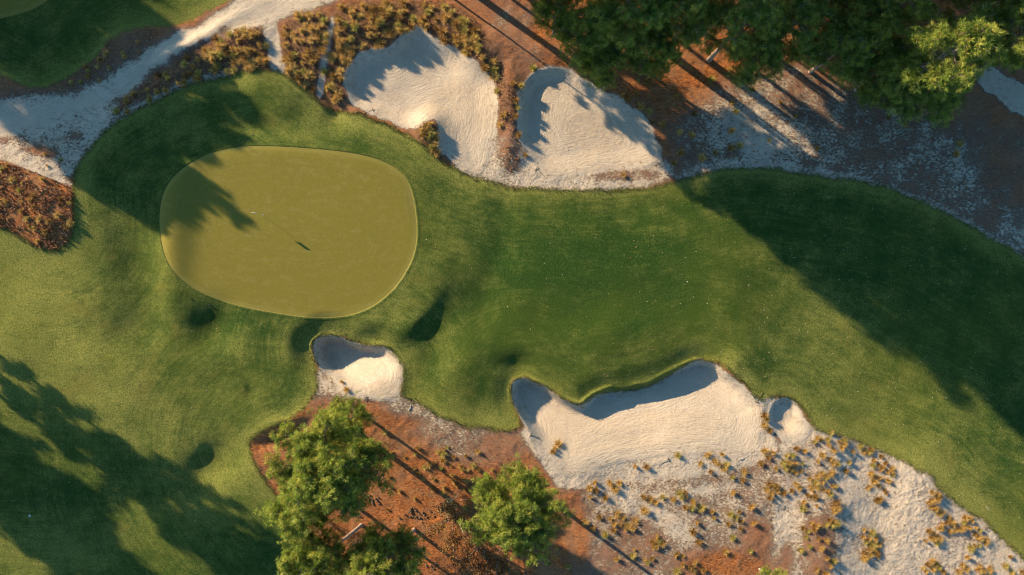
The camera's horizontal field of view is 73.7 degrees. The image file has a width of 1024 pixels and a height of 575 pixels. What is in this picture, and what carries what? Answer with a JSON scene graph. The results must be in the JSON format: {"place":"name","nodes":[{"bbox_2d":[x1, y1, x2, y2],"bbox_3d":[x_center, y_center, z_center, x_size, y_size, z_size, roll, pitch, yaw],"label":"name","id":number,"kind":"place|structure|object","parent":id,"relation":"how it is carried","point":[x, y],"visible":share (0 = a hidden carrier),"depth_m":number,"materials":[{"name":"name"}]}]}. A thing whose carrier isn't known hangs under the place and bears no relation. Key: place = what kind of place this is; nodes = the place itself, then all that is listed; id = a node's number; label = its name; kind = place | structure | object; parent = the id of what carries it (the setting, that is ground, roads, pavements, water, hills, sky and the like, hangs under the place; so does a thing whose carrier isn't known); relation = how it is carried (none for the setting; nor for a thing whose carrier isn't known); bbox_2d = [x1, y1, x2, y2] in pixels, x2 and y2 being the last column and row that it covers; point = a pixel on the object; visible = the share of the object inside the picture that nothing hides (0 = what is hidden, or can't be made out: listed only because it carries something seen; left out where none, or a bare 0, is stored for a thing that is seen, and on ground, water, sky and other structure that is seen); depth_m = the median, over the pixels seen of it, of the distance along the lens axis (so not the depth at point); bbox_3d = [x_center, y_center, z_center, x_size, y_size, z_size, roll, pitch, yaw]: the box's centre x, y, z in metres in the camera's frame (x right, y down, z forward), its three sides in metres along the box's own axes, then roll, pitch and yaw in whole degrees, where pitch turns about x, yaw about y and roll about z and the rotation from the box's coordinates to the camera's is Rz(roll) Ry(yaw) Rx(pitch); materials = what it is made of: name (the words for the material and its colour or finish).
{"place":"outdoors","nodes":[
{"label":"outdoors","id":0,"kind":"place"},
{"bbox_2d":[0,0,228,87],"bbox_3d":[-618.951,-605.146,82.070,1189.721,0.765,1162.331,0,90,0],"label":"fairway","id":1,"kind":"structure","parent":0,"point":[48,42],"depth_m":82.17,"materials":[{"name":"plant"}]},
{"bbox_2d":[0,0,47,17],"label":"putting green","id":2,"kind":"object","parent":1,"relation":"on","point":[8,8],"visible":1,"depth_m":82.33,"materials":[{"name":"plant"}]},
{"bbox_2d":[0,0,334,141],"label":"sand path","id":3,"kind":"structure","parent":0,"point":[23,116],"depth_m":82.11,"materials":[{"name":"sand"}]},
{"bbox_2d":[0,69,1023,574],"bbox_3d":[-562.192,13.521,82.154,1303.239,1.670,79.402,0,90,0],"label":"fairway","id":4,"kind":"structure","parent":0,"point":[144,391],"depth_m":81.97,"materials":[{"name":"plant"}]},
{"bbox_2d":[159,145,416,317],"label":"putting green","id":5,"kind":"object","parent":4,"relation":"on","point":[329,234],"visible":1,"depth_m":81.65,"materials":[{"name":"plant"}]},
{"bbox_2d":[314,336,403,399],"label":"sand bunker","id":6,"kind":"object","parent":4,"relation":"in","point":[374,373],"visible":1,"depth_m":82.83},
{"bbox_2d":[27,196,1019,520],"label":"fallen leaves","id":7,"kind":"object","parent":4,"relation":"on","point":[717,302],"visible":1,"depth_m":81.91,"materials":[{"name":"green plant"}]},
{"bbox_2d":[0,0,1023,574],"bbox_3d":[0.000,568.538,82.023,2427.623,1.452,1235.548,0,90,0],"label":"sandy ground","id":8,"kind":"structure","parent":0,"point":[908,488],"depth_m":81.93,"materials":[{"name":"sand"}]},
{"bbox_2d":[344,26,496,175],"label":"sand bunker","id":9,"kind":"object","parent":8,"relation":"in","point":[415,78],"visible":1,"depth_m":82.46},
{"bbox_2d":[439,449,445,460],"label":"wiregrass tuft","id":10,"kind":"object","parent":8,"relation":"on","point":[443,454],"visible":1,"depth_m":81.77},
{"bbox_2d":[0,0,986,570],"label":"wiregrass","id":11,"kind":"object","parent":8,"relation":"on","point":[426,130],"visible":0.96,"depth_m":81.46,"materials":[{"name":"plant"}]},
{"bbox_2d":[584,484,593,492],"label":"wiregrass tuft","id":12,"kind":"object","parent":8,"relation":"on","point":[589,487],"visible":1,"depth_m":81.89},
{"bbox_2d":[518,66,661,177],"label":"sand bunker","id":13,"kind":"object","parent":8,"relation":"in","point":[569,122],"visible":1,"depth_m":82.36},
{"bbox_2d":[600,530,610,539],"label":"wiregrass tuft","id":14,"kind":"object","parent":8,"relation":"on","point":[604,535],"visible":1,"depth_m":81.92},
{"bbox_2d":[609,483,621,494],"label":"wiregrass tuft","id":15,"kind":"object","parent":8,"relation":"on","point":[615,489],"visible":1,"depth_m":81.95,"materials":[{"name":"plant"}]},
{"bbox_2d":[613,509,621,517],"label":"wiregrass tuft","id":16,"kind":"object","parent":8,"relation":"on","point":[617,513],"visible":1,"depth_m":82.06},
{"bbox_2d":[623,521,633,532],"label":"wiregrass tuft","id":17,"kind":"object","parent":8,"relation":"on","point":[629,526],"visible":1,"depth_m":82.02,"materials":[{"name":"plant"}]},
{"bbox_2d":[629,552,636,559],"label":"wiregrass tuft","id":18,"kind":"object","parent":8,"relation":"on","point":[633,556],"visible":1,"depth_m":81.96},
{"bbox_2d":[631,516,641,524],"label":"wiregrass tuft","id":19,"kind":"object","parent":8,"relation":"on","point":[635,521],"visible":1,"depth_m":82.10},
{"bbox_2d":[512,360,763,475],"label":"sand bunker","id":20,"kind":"object","parent":8,"relation":"in","point":[697,407],"visible":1,"depth_m":82.84},
{"bbox_2d":[554,438,562,449],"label":"wiregrass tuft","id":21,"kind":"object","parent":20,"relation":"on","point":[558,443],"visible":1,"depth_m":82.27,"materials":[{"name":"plant"}]},
{"bbox_2d":[638,505,649,516],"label":"wiregrass tuft","id":22,"kind":"object","parent":8,"relation":"on","point":[644,510],"visible":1,"depth_m":81.94,"materials":[{"name":"plant"}]},
{"bbox_2d":[646,494,654,504],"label":"wiregrass tuft","id":23,"kind":"object","parent":8,"relation":"on","point":[650,499],"visible":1,"depth_m":82.07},
{"bbox_2d":[673,565,682,574],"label":"wiregrass tuft","id":24,"kind":"object","parent":8,"relation":"on","point":[677,570],"visible":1,"depth_m":81.85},
{"bbox_2d":[674,451,681,458],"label":"wiregrass tuft","id":25,"kind":"object","parent":8,"relation":"on","point":[677,455],"visible":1,"depth_m":81.87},
{"bbox_2d":[675,489,684,497],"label":"wiregrass tuft","id":26,"kind":"object","parent":8,"relation":"on","point":[680,493],"visible":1,"depth_m":81.76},
{"bbox_2d":[687,504,695,512],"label":"wiregrass tuft","id":27,"kind":"object","parent":8,"relation":"on","point":[691,507],"visible":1,"depth_m":81.79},
{"bbox_2d":[689,527,697,536],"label":"wiregrass tuft","id":28,"kind":"object","parent":8,"relation":"on","point":[693,533],"visible":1,"depth_m":81.69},
{"bbox_2d":[694,538,703,546],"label":"wiregrass tuft","id":29,"kind":"object","parent":8,"relation":"on","point":[698,542],"visible":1,"depth_m":81.76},
{"bbox_2d":[696,504,705,511],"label":"wiregrass tuft","id":30,"kind":"object","parent":8,"relation":"on","point":[701,507],"visible":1,"depth_m":81.74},
{"bbox_2d":[702,451,713,459],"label":"wiregrass tuft","id":31,"kind":"object","parent":8,"relation":"on","point":[707,455],"visible":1,"depth_m":81.91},
{"bbox_2d":[710,458,720,468],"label":"wiregrass tuft","id":32,"kind":"object","parent":8,"relation":"on","point":[715,461],"visible":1,"depth_m":81.88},
{"bbox_2d":[718,464,729,472],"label":"wiregrass tuft","id":33,"kind":"object","parent":8,"relation":"on","point":[723,468],"visible":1,"depth_m":81.88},
{"bbox_2d":[726,510,733,519],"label":"wiregrass tuft","id":34,"kind":"object","parent":8,"relation":"on","point":[730,514],"visible":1,"depth_m":81.67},
{"bbox_2d":[730,533,736,542],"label":"wiregrass tuft","id":35,"kind":"object","parent":8,"relation":"on","point":[732,538],"visible":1,"depth_m":81.76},
{"bbox_2d":[742,466,747,476],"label":"wiregrass tuft","id":36,"kind":"object","parent":8,"relation":"on","point":[744,472],"visible":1,"depth_m":81.90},
{"bbox_2d":[746,504,755,510],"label":"wiregrass tuft","id":37,"kind":"object","parent":8,"relation":"on","point":[751,507],"visible":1,"depth_m":81.61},
{"bbox_2d":[723,31,788,92],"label":"pine tree","id":38,"kind":"object","parent":8,"relation":"on","point":[773,55],"visible":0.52,"depth_m":73.94,"materials":[{"name":"green plant"}]},
{"bbox_2d":[759,411,769,422],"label":"wiregrass tuft","id":39,"kind":"object","parent":8,"relation":"on","point":[765,416],"visible":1,"depth_m":81.77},
{"bbox_2d":[761,420,768,429],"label":"wiregrass tuft","id":40,"kind":"object","parent":8,"relation":"on","point":[764,425],"visible":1,"depth_m":81.84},
{"bbox_2d":[760,447,771,455],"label":"wiregrass tuft","id":41,"kind":"object","parent":8,"relation":"on","point":[765,450],"visible":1,"depth_m":81.83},
{"bbox_2d":[765,480,773,487],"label":"wiregrass tuft","id":42,"kind":"object","parent":8,"relation":"on","point":[768,485],"visible":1,"depth_m":81.69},
{"bbox_2d":[771,483,780,492],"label":"wiregrass tuft","id":43,"kind":"object","parent":8,"relation":"on","point":[777,486],"visible":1,"depth_m":81.63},
{"bbox_2d":[779,459,787,468],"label":"wiregrass tuft","id":44,"kind":"object","parent":8,"relation":"on","point":[782,463],"visible":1,"depth_m":81.62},
{"bbox_2d":[780,489,787,496],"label":"wiregrass tuft","id":45,"kind":"object","parent":8,"relation":"on","point":[784,492],"visible":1,"depth_m":81.58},
{"bbox_2d":[769,398,810,443],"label":"sand bunker","id":46,"kind":"object","parent":8,"relation":"in","point":[790,423],"visible":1,"depth_m":82.28},
{"bbox_2d":[798,546,804,555],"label":"wiregrass tuft","id":47,"kind":"object","parent":8,"relation":"on","point":[800,549],"visible":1,"depth_m":81.47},
{"bbox_2d":[799,503,807,513],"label":"wiregrass tuft","id":48,"kind":"object","parent":8,"relation":"on","point":[802,508],"visible":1,"depth_m":81.50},
{"bbox_2d":[811,479,818,487],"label":"wiregrass tuft","id":49,"kind":"object","parent":8,"relation":"on","point":[814,482],"visible":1,"depth_m":81.57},
{"bbox_2d":[811,492,819,501],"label":"wiregrass tuft","id":50,"kind":"object","parent":8,"relation":"on","point":[815,496],"visible":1,"depth_m":81.40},
{"bbox_2d":[811,481,822,491],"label":"wiregrass tuft","id":51,"kind":"object","parent":8,"relation":"on","point":[818,487],"visible":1,"depth_m":81.59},
{"bbox_2d":[814,472,822,479],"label":"wiregrass tuft","id":52,"kind":"object","parent":8,"relation":"on","point":[817,476],"visible":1,"depth_m":81.66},
{"bbox_2d":[817,450,826,462],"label":"wiregrass tuft","id":53,"kind":"object","parent":8,"relation":"on","point":[822,455],"visible":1,"depth_m":81.69,"materials":[{"name":"plant"}]},
{"bbox_2d":[828,467,837,479],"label":"wiregrass tuft","id":54,"kind":"object","parent":8,"relation":"on","point":[831,473],"visible":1,"depth_m":81.79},
{"bbox_2d":[830,457,837,468],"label":"wiregrass tuft","id":55,"kind":"object","parent":8,"relation":"on","point":[835,462],"visible":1,"depth_m":81.75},
{"bbox_2d":[830,555,837,565],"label":"wiregrass tuft","id":56,"kind":"object","parent":8,"relation":"on","point":[834,561],"visible":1,"depth_m":81.35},
{"bbox_2d":[832,503,841,513],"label":"wiregrass tuft","id":57,"kind":"object","parent":8,"relation":"on","point":[839,509],"visible":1,"depth_m":81.32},
{"bbox_2d":[832,499,843,509],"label":"wiregrass tuft","id":58,"kind":"object","parent":8,"relation":"on","point":[836,502],"visible":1,"depth_m":81.36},
{"bbox_2d":[798,3,883,90],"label":"pine tree","id":59,"kind":"object","parent":8,"relation":"on","point":[857,46],"visible":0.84,"depth_m":72.77,"materials":[{"name":"green plant"}]},
{"bbox_2d":[860,553,868,562],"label":"wiregrass tuft","id":60,"kind":"object","parent":8,"relation":"on","point":[864,558],"visible":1,"depth_m":81.74,"materials":[{"name":"plant"}]},
{"bbox_2d":[866,529,877,537],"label":"wiregrass tuft","id":61,"kind":"object","parent":8,"relation":"on","point":[872,533],"visible":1,"depth_m":81.92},
{"bbox_2d":[868,470,875,479],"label":"wiregrass tuft","id":62,"kind":"object","parent":8,"relation":"on","point":[871,474],"visible":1,"depth_m":82.08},
{"bbox_2d":[868,538,878,550],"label":"wiregrass tuft","id":63,"kind":"object","parent":8,"relation":"on","point":[872,545],"visible":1,"depth_m":81.89,"materials":[{"name":"plant"}]},
{"bbox_2d":[869,478,878,487],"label":"wiregrass tuft","id":64,"kind":"object","parent":8,"relation":"on","point":[874,481],"visible":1,"depth_m":82.09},
{"bbox_2d":[840,30,928,113],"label":"pine tree","id":65,"kind":"object","parent":8,"relation":"on","point":[890,87],"visible":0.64,"depth_m":73.68,"materials":[{"name":"green plant"}]},
{"bbox_2d":[882,54,966,129],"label":"pine tree","id":66,"kind":"object","parent":8,"relation":"on","point":[942,111],"visible":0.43,"depth_m":74.16,"materials":[{"name":"green plant"}]},
{"bbox_2d":[928,535,938,543],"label":"wiregrass tuft","id":67,"kind":"object","parent":8,"relation":"on","point":[932,538],"visible":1,"depth_m":81.66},
{"bbox_2d":[932,533,945,544],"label":"wiregrass tuft","id":68,"kind":"object","parent":8,"relation":"on","point":[939,537],"visible":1,"depth_m":81.77,"materials":[{"name":"plant"}]},
{"bbox_2d":[934,510,947,518],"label":"wiregrass tuft","id":69,"kind":"object","parent":8,"relation":"on","point":[940,514],"visible":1,"depth_m":81.73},
{"bbox_2d":[953,568,964,574],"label":"wiregrass tuft","id":70,"kind":"object","parent":8,"relation":"on","point":[958,571],"visible":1,"depth_m":81.94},
{"bbox_2d":[961,513,970,522],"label":"wiregrass tuft","id":71,"kind":"object","parent":8,"relation":"on","point":[965,517],"visible":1,"depth_m":81.81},
{"bbox_2d":[963,565,970,574],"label":"wiregrass tuft","id":72,"kind":"object","parent":8,"relation":"on","point":[966,569],"visible":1,"depth_m":81.95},
{"bbox_2d":[966,544,976,554],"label":"wiregrass tuft","id":73,"kind":"object","parent":8,"relation":"on","point":[971,549],"visible":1,"depth_m":81.73,"materials":[{"name":"plant"}]},
{"bbox_2d":[974,533,984,542],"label":"wiregrass tuft","id":74,"kind":"object","parent":8,"relation":"on","point":[979,537],"visible":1,"depth_m":81.72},
{"bbox_2d":[974,567,985,574],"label":"wiregrass tuft","id":75,"kind":"object","parent":8,"relation":"on","point":[979,570],"visible":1,"depth_m":81.67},
{"bbox_2d":[980,537,991,547],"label":"wiregrass tuft","id":76,"kind":"object","parent":8,"relation":"on","point":[987,542],"visible":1,"depth_m":81.78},
{"bbox_2d":[986,562,994,574],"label":"wiregrass tuft","id":77,"kind":"object","parent":8,"relation":"on","point":[990,569],"visible":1,"depth_m":81.92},
{"bbox_2d":[1002,562,1009,570],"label":"wiregrass tuft","id":78,"kind":"object","parent":8,"relation":"on","point":[1006,565],"visible":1,"depth_m":81.78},
{"bbox_2d":[0,0,1023,574],"bbox_3d":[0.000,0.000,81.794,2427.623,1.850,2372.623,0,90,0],"label":"ground","id":79,"kind":"structure","parent":0,"point":[688,82],"depth_m":81.93,"materials":[{"name":"soil"}]},
{"bbox_2d":[254,476,336,549],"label":"pine tree","id":80,"kind":"object","parent":79,"relation":"on","point":[279,515],"visible":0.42,"depth_m":70.63,"materials":[{"name":"green plant"}]},
{"bbox_2d":[275,523,362,574],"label":"pine tree","id":81,"kind":"object","parent":79,"relation":"on","point":[304,559],"visible":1,"depth_m":71.62,"materials":[{"name":"green plant"}]},
{"bbox_2d":[263,404,395,525],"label":"pine tree","id":82,"kind":"object","parent":79,"relation":"on","point":[314,472],"visible":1,"depth_m":66.23,"materials":[{"name":"green plant"}]},
{"bbox_2d":[323,515,338,533],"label":"scrub oak","id":83,"kind":"object","parent":79,"relation":"on","point":[329,525],"visible":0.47,"depth_m":80.72,"materials":[{"name":"plant"}]},
{"bbox_2d":[311,391,375,454],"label":"pine tree","id":84,"kind":"object","parent":79,"relation":"on","point":[359,412],"visible":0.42,"depth_m":74.16,"materials":[{"name":"green plant"}]},
{"bbox_2d":[344,529,365,546],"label":"scrub oak","id":85,"kind":"object","parent":79,"relation":"on","point":[354,539],"visible":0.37,"depth_m":80.70,"materials":[{"name":"plant"}]},
{"bbox_2d":[344,518,430,574],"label":"pine tree","id":86,"kind":"object","parent":79,"relation":"on","point":[374,557],"visible":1,"depth_m":70.51,"materials":[{"name":"green plant"}]},
{"bbox_2d":[421,501,487,560],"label":"scrub oak","id":87,"kind":"object","parent":79,"relation":"on","point":[447,509],"visible":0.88,"depth_m":78.20,"materials":[{"name":"plant"}]},
{"bbox_2d":[438,489,472,520],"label":"shrub","id":88,"kind":"object","parent":79,"relation":"on","point":[449,500],"visible":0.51,"depth_m":80.47,"materials":[{"name":"green plant"}]},
{"bbox_2d":[441,526,505,574],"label":"scrub oak","id":89,"kind":"object","parent":79,"relation":"on","point":[464,560],"visible":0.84,"depth_m":78.73,"materials":[{"name":"plant"}]},
{"bbox_2d":[474,546,513,574],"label":"scrub oak","id":90,"kind":"object","parent":79,"relation":"on","point":[503,559],"visible":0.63,"depth_m":79.91,"materials":[{"name":"plant"}]},
{"bbox_2d":[0,0,1021,574],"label":"heather","id":91,"kind":"object","parent":79,"relation":"on","point":[42,198],"visible":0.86,"depth_m":81.69,"materials":[{"name":"plant"}]},
{"bbox_2d":[456,453,575,566],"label":"pine tree","id":92,"kind":"object","parent":79,"relation":"on","point":[500,523],"visible":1,"depth_m":67.17,"materials":[{"name":"green plant"}]},
{"bbox_2d":[530,0,583,38],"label":"pine tree","id":93,"kind":"object","parent":79,"relation":"on","point":[540,8],"visible":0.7,"depth_m":72.72,"materials":[{"name":"green plant"}]},
{"bbox_2d":[581,518,588,525],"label":"wiregrass tuft","id":94,"kind":"object","parent":79,"relation":"on","point":[584,521],"visible":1,"depth_m":82.13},
{"bbox_2d":[545,0,637,79],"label":"pine tree","id":95,"kind":"object","parent":79,"relation":"on","point":[576,25],"visible":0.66,"depth_m":72.02,"materials":[{"name":"green plant"}]},
{"bbox_2d":[573,41,630,91],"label":"pine tree","id":96,"kind":"object","parent":79,"relation":"on","point":[599,80],"visible":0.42,"depth_m":74.54,"materials":[{"name":"green plant"}]},
{"bbox_2d":[582,0,672,61],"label":"pine tree","id":97,"kind":"object","parent":79,"relation":"on","point":[612,16],"visible":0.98,"depth_m":67.69,"materials":[{"name":"green plant"}]},
{"bbox_2d":[621,22,688,81],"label":"pine tree","id":98,"kind":"object","parent":79,"relation":"on","point":[660,56],"visible":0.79,"depth_m":73.54,"materials":[{"name":"green plant"}]},
{"bbox_2d":[654,0,720,51],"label":"pine tree","id":99,"kind":"object","parent":79,"relation":"on","point":[687,34],"visible":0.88,"depth_m":68.91,"materials":[{"name":"green plant"}]},
{"bbox_2d":[685,563,694,571],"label":"wiregrass tuft","id":100,"kind":"object","parent":79,"relation":"on","point":[690,567],"visible":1,"depth_m":81.77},
{"bbox_2d":[722,546,729,556],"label":"wiregrass tuft","id":101,"kind":"object","parent":79,"relation":"on","point":[725,552],"visible":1,"depth_m":81.81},
{"bbox_2d":[697,0,789,61],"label":"pine tree","id":102,"kind":"object","parent":79,"relation":"on","point":[724,15],"visible":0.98,"depth_m":69.04,"materials":[{"name":"green plant"}]},
{"bbox_2d":[756,563,788,574],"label":"pine tree","id":103,"kind":"object","parent":79,"relation":"on","point":[764,571],"visible":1,"depth_m":78.41,"materials":[{"name":"green plant"}]},
{"bbox_2d":[756,0,845,71],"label":"pine tree","id":104,"kind":"object","parent":79,"relation":"on","point":[809,13],"visible":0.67,"depth_m":72.06,"materials":[{"name":"green plant"}]},
{"bbox_2d":[823,0,896,48],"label":"pine tree","id":105,"kind":"object","parent":79,"relation":"on","point":[864,19],"visible":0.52,"depth_m":71.31,"materials":[{"name":"green plant"}]},
{"bbox_2d":[848,0,943,48],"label":"pine tree","id":106,"kind":"object","parent":79,"relation":"on","point":[920,10],"visible":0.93,"depth_m":68.66,"materials":[{"name":"green plant"}]},
{"bbox_2d":[886,1,1011,101],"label":"pine tree","id":107,"kind":"object","parent":79,"relation":"on","point":[977,36],"visible":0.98,"depth_m":66.22,"materials":[{"name":"green plant"}]},
{"bbox_2d":[937,0,1022,29],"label":"pine tree","id":108,"kind":"object","parent":79,"relation":"on","point":[958,4],"visible":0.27,"depth_m":71.80,"materials":[{"name":"green plant"}]},
{"bbox_2d":[951,0,1023,74],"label":"pine tree","id":109,"kind":"object","parent":79,"relation":"on","point":[1013,18],"visible":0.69,"depth_m":65.97,"materials":[{"name":"green plant"}]},
{"bbox_2d":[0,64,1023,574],"bbox_3d":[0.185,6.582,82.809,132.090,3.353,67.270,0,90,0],"label":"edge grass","id":110,"kind":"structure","parent":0,"point":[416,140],"depth_m":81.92,"materials":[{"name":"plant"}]},
{"bbox_2d":[975,67,1023,114],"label":"bunker","id":111,"kind":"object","parent":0,"point":[1009,93],"depth_m":81.93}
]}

